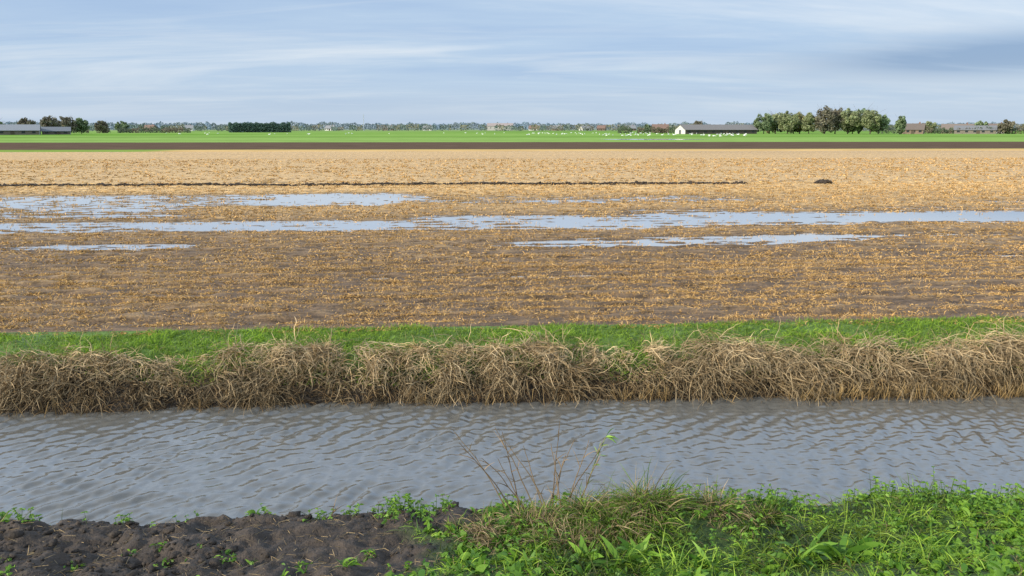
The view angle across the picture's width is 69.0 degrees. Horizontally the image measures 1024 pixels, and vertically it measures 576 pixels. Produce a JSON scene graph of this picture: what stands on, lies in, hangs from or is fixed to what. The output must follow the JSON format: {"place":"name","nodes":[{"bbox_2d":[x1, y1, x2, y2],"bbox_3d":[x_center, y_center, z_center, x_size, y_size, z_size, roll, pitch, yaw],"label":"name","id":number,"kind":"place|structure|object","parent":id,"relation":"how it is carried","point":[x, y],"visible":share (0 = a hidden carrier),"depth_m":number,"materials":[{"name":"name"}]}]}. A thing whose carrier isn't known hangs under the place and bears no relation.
{"place":"outdoors","nodes":[
{"label":"outdoors","id":0,"kind":"place"},
{"bbox_2d":[0,124,40,134],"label":"barn","id":1,"kind":"structure","parent":0,"point":[20,129],"depth_m":357.73,"materials":[{"name":"paint"}]},
{"bbox_2d":[41,127,70,134],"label":"barn","id":2,"kind":"structure","parent":0,"point":[56,130],"depth_m":370.28,"materials":[{"name":"paint"}]},
{"bbox_2d":[487,123,512,129],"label":"village hall","id":3,"kind":"structure","parent":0,"point":[490,126],"depth_m":990.87,"materials":[{"name":"paint"}]},
{"bbox_2d":[0,151,1023,336],"bbox_3d":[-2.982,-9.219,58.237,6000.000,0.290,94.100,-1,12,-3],"label":"stubble field","id":4,"kind":"structure","parent":0,"point":[317,311],"depth_m":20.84,"materials":[{"name":"beige plant"}]},
{"bbox_2d":[0,179,831,186],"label":"soil ridge","id":5,"kind":"structure","parent":4,"relation":"on","point":[823,181],"depth_m":42.48,"materials":[{"name":"brown soil"}]},
{"bbox_2d":[0,394,1023,525],"bbox_3d":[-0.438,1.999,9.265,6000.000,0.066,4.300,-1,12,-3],"label":"ditch water","id":6,"kind":"structure","parent":0,"point":[159,466],"depth_m":9.16,"materials":[{"name":"grey liquid"}]},
{"bbox_2d":[0,498,1023,575],"bbox_3d":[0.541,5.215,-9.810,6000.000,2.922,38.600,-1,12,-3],"label":"bank","id":7,"kind":"structure","parent":0,"point":[353,545],"depth_m":5.71,"materials":[{"name":"brown soil"}]},
{"bbox_2d":[0,501,542,575],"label":"soil clods","id":8,"kind":"object","parent":7,"relation":"on","point":[115,534],"visible":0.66,"depth_m":5.64,"materials":[{"name":"brown soil"}]},
{"bbox_2d":[328,497,345,518],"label":"dry stalk","id":9,"kind":"object","parent":7,"relation":"on","point":[333,508],"visible":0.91,"depth_m":6.31,"materials":[{"name":"brown plant"}]},
{"bbox_2d":[454,432,507,511],"bbox_3d":[-0.263,1.528,6.218,0.452,0.751,0.042,-1,12,-3],"label":"dry stalk","id":10,"kind":"object","parent":7,"relation":"on","point":[484,469],"visible":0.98,"depth_m":6.21,"materials":[{"name":"brown plant"}]},
{"bbox_2d":[459,443,512,513],"bbox_3d":[-0.239,1.587,6.223,0.518,0.620,0.056,2,12,11],"label":"dry stalk","id":11,"kind":"object","parent":7,"relation":"on","point":[488,475],"visible":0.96,"depth_m":6.21,"materials":[{"name":"brown plant"}]},
{"bbox_2d":[480,459,523,507],"bbox_3d":[-0.071,1.676,6.226,0.458,0.518,0.086,1,12,3],"label":"dry stalk","id":12,"kind":"object","parent":7,"relation":"on","point":[503,480],"visible":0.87,"depth_m":6.23,"materials":[{"name":"brown plant"}]},
{"bbox_2d":[490,459,523,510],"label":"dry stalk","id":13,"kind":"object","parent":7,"relation":"on","point":[509,480],"visible":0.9,"depth_m":6.18,"materials":[{"name":"brown plant"}]},
{"bbox_2d":[0,468,1023,575],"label":"grass","id":14,"kind":"structure","parent":7,"relation":"on","point":[885,535],"depth_m":5.48,"materials":[{"name":"green plant"}]},
{"bbox_2d":[0,491,1023,575],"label":"broadleaf weeds","id":15,"kind":"object","parent":7,"relation":"on","point":[997,566],"visible":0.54,"depth_m":5.29,"materials":[{"name":"green plant"}]},
{"bbox_2d":[0,466,1023,572],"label":"nettles","id":16,"kind":"object","parent":7,"relation":"on","point":[394,507],"visible":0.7,"depth_m":6.16,"materials":[{"name":"green foliage"}]},
{"bbox_2d":[494,428,531,502],"bbox_3d":[0.026,1.530,6.174,0.375,0.803,0.076,2,12,9],"label":"dry stalk","id":17,"kind":"object","parent":7,"relation":"on","point":[515,465],"visible":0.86,"depth_m":6.17,"materials":[{"name":"brown plant"}]},
{"bbox_2d":[502,432,523,505],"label":"dry stalk","id":18,"kind":"object","parent":7,"relation":"on","point":[511,470],"visible":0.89,"depth_m":6.23,"materials":[{"name":"brown plant"}]},
{"bbox_2d":[504,440,544,504],"bbox_3d":[0.124,1.557,6.117,0.390,0.702,0.030,-2,12,-11],"label":"dry stalk","id":19,"kind":"object","parent":7,"relation":"on","point":[528,473],"visible":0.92,"depth_m":6.11,"materials":[{"name":"brown plant"}]},
{"bbox_2d":[523,446,542,510],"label":"dry stalk","id":20,"kind":"object","parent":7,"relation":"on","point":[532,477],"visible":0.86,"depth_m":6.17,"materials":[{"name":"brown plant"}]},
{"bbox_2d":[551,446,560,506],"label":"dry stalk","id":21,"kind":"object","parent":7,"relation":"on","point":[556,478],"visible":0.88,"depth_m":6.16,"materials":[{"name":"brown plant"}]},
{"bbox_2d":[552,421,565,507],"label":"dry stalk","id":22,"kind":"object","parent":7,"relation":"on","point":[555,465],"visible":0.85,"depth_m":6.22,"materials":[{"name":"brown plant"}]},
{"bbox_2d":[547,441,573,506],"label":"dry stalk","id":23,"kind":"object","parent":7,"relation":"on","point":[557,473],"visible":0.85,"depth_m":6.21,"materials":[{"name":"brown plant"}]},
{"bbox_2d":[555,457,567,503],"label":"dry stalk","id":24,"kind":"object","parent":7,"relation":"on","point":[559,478],"visible":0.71,"depth_m":6.22,"materials":[{"name":"brown plant"}]},
{"bbox_2d":[563,441,602,506],"bbox_3d":[0.576,1.581,6.205,0.372,0.680,0.134,2,12,8],"label":"dry stalk","id":25,"kind":"object","parent":7,"relation":"on","point":[583,473],"visible":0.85,"depth_m":6.18,"materials":[{"name":"brown plant"}]},
{"bbox_2d":[569,440,597,502],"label":"dry stalk","id":26,"kind":"object","parent":7,"relation":"on","point":[584,456],"visible":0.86,"depth_m":6.18,"materials":[{"name":"brown plant"}]},
{"bbox_2d":[577,453,602,507],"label":"dry stalk","id":27,"kind":"object","parent":7,"relation":"on","point":[588,480],"visible":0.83,"depth_m":6.11,"materials":[{"name":"brown plant"}]},
{"bbox_2d":[577,428,618,499],"bbox_3d":[0.695,1.541,6.228,0.379,0.720,0.181,-6,13,-26],"label":"leafy stalk","id":28,"kind":"object","parent":7,"relation":"on","point":[609,437],"visible":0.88,"depth_m":6.18,"materials":[{"name":"brown plant"}]},
{"bbox_2d":[427,457,799,557],"bbox_3d":[0.826,1.751,5.925,3.050,0.838,1.336,-1,12,-3],"label":"grass tussock","id":29,"kind":"object","parent":7,"relation":"on","point":[646,496],"depth_m":5.88,"materials":[{"name":"green plant"}]},
{"bbox_2d":[0,313,1023,413],"bbox_3d":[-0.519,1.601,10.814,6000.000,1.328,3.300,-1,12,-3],"label":"bank","id":30,"kind":"structure","parent":0,"point":[307,389],"depth_m":11.27,"materials":[{"name":"green plant"}]},
{"bbox_2d":[0,306,1023,421],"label":"dead reeds","id":31,"kind":"object","parent":30,"relation":"on","point":[942,386],"visible":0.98,"depth_m":11.02,"materials":[{"name":"beige plant"}]},
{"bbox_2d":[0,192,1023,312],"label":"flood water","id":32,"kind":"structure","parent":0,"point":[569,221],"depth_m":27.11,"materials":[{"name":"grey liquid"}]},
{"bbox_2d":[0,128,1023,142],"bbox_3d":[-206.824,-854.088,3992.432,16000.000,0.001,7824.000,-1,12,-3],"label":"pasture","id":33,"kind":"structure","parent":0,"point":[364,135],"depth_m":257.27,"materials":[{"name":"green plant"}]},
{"bbox_2d":[17,117,35,123],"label":"deciduous tree","id":34,"kind":"object","parent":33,"relation":"on","point":[23,121],"visible":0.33,"depth_m":410.28,"materials":[{"name":"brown plant"}]},
{"bbox_2d":[39,115,61,126],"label":"deciduous tree","id":35,"kind":"object","parent":33,"relation":"on","point":[48,121],"visible":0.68,"depth_m":391.00,"materials":[{"name":"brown plant"}]},
{"bbox_2d":[57,116,77,131],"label":"deciduous tree","id":36,"kind":"object","parent":33,"relation":"on","point":[66,122],"visible":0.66,"depth_m":402.56,"materials":[{"name":"green plant"}]},
{"bbox_2d":[75,118,89,133],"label":"deciduous tree","id":37,"kind":"object","parent":33,"relation":"on","point":[82,126],"visible":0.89,"depth_m":411.54,"materials":[{"name":"green plant"}]},
{"bbox_2d":[94,120,108,132],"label":"deciduous tree","id":38,"kind":"object","parent":33,"relation":"on","point":[100,127],"visible":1,"depth_m":480.02,"materials":[{"name":"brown plant"}]},
{"bbox_2d":[114,121,129,132],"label":"deciduous tree","id":39,"kind":"object","parent":33,"relation":"on","point":[122,124],"visible":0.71,"depth_m":503.03,"materials":[{"name":"green plant"}]},
{"bbox_2d":[71,126,190,132],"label":"shrub row","id":40,"kind":"object","parent":33,"relation":"on","point":[139,128],"visible":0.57,"depth_m":499.23,"materials":[{"name":"green plant"}]},
{"bbox_2d":[228,122,290,131],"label":"windbreak hedge","id":41,"kind":"object","parent":33,"relation":"on","point":[259,127],"visible":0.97,"depth_m":552.52,"materials":[{"name":"green plant"}]},
{"bbox_2d":[178,132,746,136],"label":"swan flock","id":42,"kind":"object","parent":33,"relation":"on","point":[605,133],"visible":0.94,"depth_m":340.35,"materials":[{"name":"white"}]},
{"bbox_2d":[5,120,1021,129],"bbox_3d":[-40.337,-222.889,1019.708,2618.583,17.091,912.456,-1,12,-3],"label":"distant treeline","id":43,"kind":"object","parent":33,"relation":"on","point":[366,126],"visible":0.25,"depth_m":1235.31,"materials":[{"name":"green plant"}]},
{"bbox_2d":[41,123,1022,130],"bbox_3d":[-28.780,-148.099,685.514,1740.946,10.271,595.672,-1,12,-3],"label":"distant treeline","id":44,"kind":"object","parent":33,"relation":"on","point":[615,128],"visible":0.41,"depth_m":854.66,"materials":[{"name":"green plant"}]},
{"bbox_2d":[617,125,674,132],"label":"shrub row","id":45,"kind":"object","parent":33,"relation":"on","point":[640,129],"visible":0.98,"depth_m":455.56,"materials":[{"name":"green plant"}]},
{"bbox_2d":[652,123,668,132],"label":"farmhouse","id":46,"kind":"object","parent":33,"relation":"on","point":[664,125],"visible":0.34,"depth_m":535.59,"materials":[{"name":"paint"}]},
{"bbox_2d":[693,121,703,124],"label":"deciduous tree","id":47,"kind":"object","parent":33,"relation":"on","point":[698,123],"visible":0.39,"depth_m":472.30,"materials":[{"name":"green plant"}]},
{"bbox_2d":[753,113,773,133],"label":"deciduous tree","id":48,"kind":"object","parent":33,"relation":"on","point":[760,125],"visible":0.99,"depth_m":416.76,"materials":[{"name":"green plant"}]},
{"bbox_2d":[768,112,786,133],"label":"deciduous tree","id":49,"kind":"object","parent":33,"relation":"on","point":[775,116],"visible":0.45,"depth_m":423.95,"materials":[{"name":"green plant"}]},
{"bbox_2d":[776,111,799,133],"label":"deciduous tree","id":50,"kind":"object","parent":33,"relation":"on","point":[788,120],"visible":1,"depth_m":410.74,"materials":[{"name":"green plant"}]},
{"bbox_2d":[793,111,807,133],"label":"deciduous tree","id":51,"kind":"object","parent":33,"relation":"on","point":[801,115],"visible":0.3,"depth_m":416.58,"materials":[{"name":"green plant"}]},
{"bbox_2d":[799,112,817,133],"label":"deciduous tree","id":52,"kind":"object","parent":33,"relation":"on","point":[807,122],"visible":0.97,"depth_m":407.20,"materials":[{"name":"green plant"}]},
{"bbox_2d":[813,105,836,133],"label":"deciduous tree","id":53,"kind":"object","parent":33,"relation":"on","point":[827,113],"visible":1,"depth_m":402.21,"materials":[{"name":"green plant"}]},
{"bbox_2d":[826,107,843,133],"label":"deciduous tree","id":54,"kind":"object","parent":33,"relation":"on","point":[837,116],"visible":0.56,"depth_m":406.21,"materials":[{"name":"green plant"}]},
{"bbox_2d":[838,108,860,133],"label":"deciduous tree","id":55,"kind":"object","parent":33,"relation":"on","point":[849,116],"visible":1,"depth_m":403.16,"materials":[{"name":"green plant"}]},
{"bbox_2d":[849,103,872,133],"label":"deciduous tree","id":56,"kind":"object","parent":33,"relation":"on","point":[859,129],"visible":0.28,"depth_m":408.31,"materials":[{"name":"green plant"}]},
{"bbox_2d":[859,106,881,133],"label":"deciduous tree","id":57,"kind":"object","parent":33,"relation":"on","point":[870,119],"visible":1,"depth_m":397.07,"materials":[{"name":"green plant"}]},
{"bbox_2d":[873,112,890,133],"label":"deciduous tree","id":58,"kind":"object","parent":33,"relation":"on","point":[884,123],"visible":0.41,"depth_m":401.86,"materials":[{"name":"green plant"}]},
{"bbox_2d":[894,113,906,133],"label":"deciduous tree","id":59,"kind":"object","parent":33,"relation":"on","point":[900,124],"visible":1,"depth_m":381.80,"materials":[{"name":"green plant"}]},
{"bbox_2d":[903,122,925,133],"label":"farmhouse","id":60,"kind":"object","parent":33,"relation":"on","point":[916,128],"visible":0.69,"depth_m":412.32,"materials":[{"name":"paint"}]},
{"bbox_2d":[925,121,936,132],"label":"deciduous tree","id":61,"kind":"object","parent":33,"relation":"on","point":[931,125],"visible":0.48,"depth_m":443.78,"materials":[{"name":"green plant"}]},
{"bbox_2d":[879,124,1023,133],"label":"shrub row","id":62,"kind":"object","parent":33,"relation":"on","point":[946,131],"visible":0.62,"depth_m":428.44,"materials":[{"name":"green plant"}]},
{"bbox_2d":[941,122,974,133],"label":"farmhouse","id":63,"kind":"object","parent":33,"relation":"on","point":[947,126],"visible":0.2,"depth_m":438.07,"materials":[{"name":"paint"}]},
{"bbox_2d":[953,125,997,133],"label":"barn","id":64,"kind":"structure","parent":33,"relation":"on","point":[979,130],"depth_m":418.74,"materials":[{"name":"paint"}]},
{"bbox_2d":[975,121,987,124],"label":"deciduous tree","id":65,"kind":"object","parent":33,"relation":"on","point":[981,123],"visible":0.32,"depth_m":430.61,"materials":[{"name":"green plant"}]},
{"bbox_2d":[997,119,1015,132],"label":"deciduous tree","id":66,"kind":"object","parent":33,"relation":"on","point":[1006,126],"visible":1,"depth_m":408.24,"materials":[{"name":"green plant"}]},
{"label":"walls","id":67,"kind":"object","parent":33,"relation":"on","visible":0},
{"bbox_2d":[181,125,193,128],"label":"roof","id":68,"kind":"structure","parent":67,"relation":"on","point":[189,126],"depth_m":852.06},
{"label":"walls","id":69,"kind":"object","parent":33,"relation":"on","visible":0},
{"bbox_2d":[324,125,334,128],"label":"roof","id":70,"kind":"structure","parent":69,"relation":"on","point":[328,126],"depth_m":929.49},
{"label":"walls","id":71,"kind":"object","parent":33,"relation":"on","visible":0},
{"bbox_2d":[596,125,606,128],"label":"roof","id":72,"kind":"structure","parent":71,"relation":"on","point":[601,126],"depth_m":929.44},
{"bbox_2d":[0,142,1023,149],"bbox_3d":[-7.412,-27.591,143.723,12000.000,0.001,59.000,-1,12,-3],"label":"ploughed field","id":73,"kind":"structure","parent":0,"point":[454,145],"depth_m":139.51,"materials":[{"name":"brown soil"}]},
{"bbox_2d":[0,148,1023,151],"bbox_3d":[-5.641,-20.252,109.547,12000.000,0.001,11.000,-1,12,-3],"label":"grass strip","id":74,"kind":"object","parent":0,"point":[422,150],"depth_m":108.48,"materials":[{"name":"green plant"}]},
{"bbox_2d":[0,0,1023,151],"label":"sky","id":75,"kind":"structure","parent":0,"point":[712,62],"materials":[{"name":"blue"}]},
{"bbox_2d":[605,139,699,139],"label":"flood water","id":76,"kind":"structure","parent":0,"point":[652,139],"depth_m":211.11,"materials":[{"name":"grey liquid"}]},
{"bbox_2d":[674,124,757,133],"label":"barn","id":77,"kind":"structure","parent":0,"point":[711,129],"depth_m":410.95,"materials":[{"name":"paint"}]}
]}

